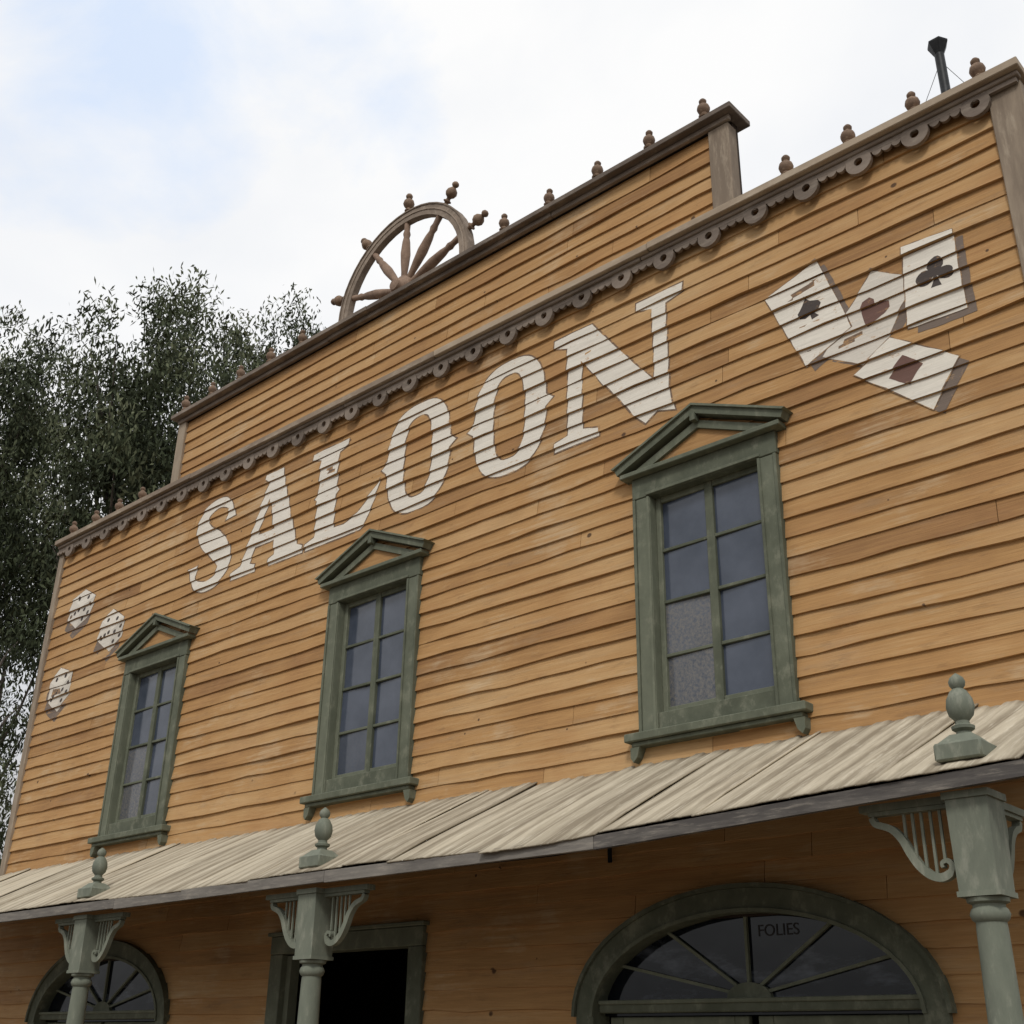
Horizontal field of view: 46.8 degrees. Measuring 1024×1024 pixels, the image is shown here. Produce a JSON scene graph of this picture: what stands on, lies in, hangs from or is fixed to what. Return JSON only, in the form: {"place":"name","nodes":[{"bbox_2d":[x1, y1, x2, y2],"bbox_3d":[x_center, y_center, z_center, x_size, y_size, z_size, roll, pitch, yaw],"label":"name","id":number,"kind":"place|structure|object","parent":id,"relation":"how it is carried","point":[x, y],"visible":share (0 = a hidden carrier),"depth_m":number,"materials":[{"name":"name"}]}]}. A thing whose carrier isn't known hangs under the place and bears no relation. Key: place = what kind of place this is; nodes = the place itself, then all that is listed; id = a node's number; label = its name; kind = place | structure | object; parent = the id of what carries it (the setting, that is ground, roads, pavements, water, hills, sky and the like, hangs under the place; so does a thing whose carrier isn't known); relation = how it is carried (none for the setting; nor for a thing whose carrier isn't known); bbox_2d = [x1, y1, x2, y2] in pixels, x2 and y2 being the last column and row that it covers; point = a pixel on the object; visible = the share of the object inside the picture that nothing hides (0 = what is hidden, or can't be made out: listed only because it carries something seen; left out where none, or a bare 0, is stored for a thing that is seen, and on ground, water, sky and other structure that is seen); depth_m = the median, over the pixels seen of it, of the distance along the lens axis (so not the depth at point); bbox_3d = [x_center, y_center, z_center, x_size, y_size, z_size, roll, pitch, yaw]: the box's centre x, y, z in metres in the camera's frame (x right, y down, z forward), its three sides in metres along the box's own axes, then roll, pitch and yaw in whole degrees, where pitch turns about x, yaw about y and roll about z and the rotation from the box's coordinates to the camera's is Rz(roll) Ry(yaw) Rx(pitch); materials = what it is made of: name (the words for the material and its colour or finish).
{"place":"outdoors","nodes":[
{"label":"outdoors","id":0,"kind":"place"},
{"bbox_2d":[0,623,46,865],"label":"eucalyptus tree","id":1,"kind":"object","parent":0,"point":[2,817],"visible":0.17,"depth_m":27.18,"materials":[{"name":"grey plant"}]},
{"bbox_2d":[0,570,53,849],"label":"eucalyptus tree","id":2,"kind":"object","parent":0,"point":[4,727],"visible":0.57,"depth_m":21.57,"materials":[{"name":"green plant"}]},
{"bbox_2d":[0,300,126,682],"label":"eucalyptus tree","id":3,"kind":"object","parent":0,"point":[24,430],"visible":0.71,"depth_m":23.84,"materials":[{"name":"green plant"}]},
{"bbox_2d":[0,262,265,750],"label":"eucalyptus tree","id":4,"kind":"object","parent":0,"point":[131,444],"visible":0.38,"depth_m":20.56,"materials":[{"name":"green plant"}]},
{"bbox_2d":[175,282,325,404],"bbox_3d":[-6.928,3.635,26.578,6.657,18.886,4.138,-20,-32,38],"label":"eucalyptus tree","id":5,"kind":"object","parent":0,"point":[260,360],"visible":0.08,"depth_m":28.65,"materials":[{"name":"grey plant"}]},
{"bbox_2d":[0,56,1023,1023],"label":"saloon building","id":6,"kind":"structure","parent":0,"point":[598,598],"depth_m":7.98,"materials":[{"name":"brown wood"}]},
{"bbox_2d":[24,940,169,1023],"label":"arched door","id":7,"kind":"structure","parent":6,"relation":"in","point":[133,987],"depth_m":10.54,"materials":[{"name":"green paint"}]},
{"bbox_2d":[87,613,199,857],"bbox_3d":[-3.540,2.109,11.498,1.370,2.333,0.230,-20,-32,38],"label":"window","id":8,"kind":"structure","parent":6,"relation":"in","point":[137,794],"depth_m":11.52,"materials":[{"name":"green paint"}]},
{"bbox_2d":[299,528,434,820],"bbox_3d":[-1.139,1.234,9.507,1.371,2.333,0.230,-20,-32,38],"label":"window","id":9,"kind":"structure","parent":6,"relation":"in","point":[365,742],"depth_m":9.52,"materials":[{"name":"green paint"}]},
{"bbox_2d":[331,181,488,320],"bbox_3d":[-1.058,-2.150,11.418,2.213,2.324,0.240,-20,-32,38],"label":"wheel","id":10,"kind":"object","parent":6,"relation":"on","point":[411,215],"visible":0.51,"depth_m":11.57,"materials":[{"name":"brown wood"}]},
{"bbox_2d":[611,403,812,763],"bbox_3d":[1.255,0.361,7.522,1.370,2.333,0.230,-20,-32,38],"label":"window","id":11,"kind":"structure","parent":6,"relation":"in","point":[715,638],"depth_m":7.51,"materials":[{"name":"green paint"}]},
{"bbox_2d":[571,882,956,1023],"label":"arched door","id":12,"kind":"structure","parent":6,"relation":"in","point":[669,958],"depth_m":6.48,"materials":[{"name":"green paint"}]},
{"bbox_2d":[926,36,963,100],"bbox_3d":[3.617,-2.591,8.925,2.919,2.752,0.242,-8,-26,18],"label":"stove pipe","id":13,"kind":"object","parent":6,"relation":"on","point":[937,46],"visible":0.16,"depth_m":9.47,"materials":[{"name":"black metal"}]},
{"bbox_2d":[0,0,1023,857],"label":"sky","id":14,"kind":"structure","parent":0,"point":[255,145],"materials":[{"name":"white"}]}
]}

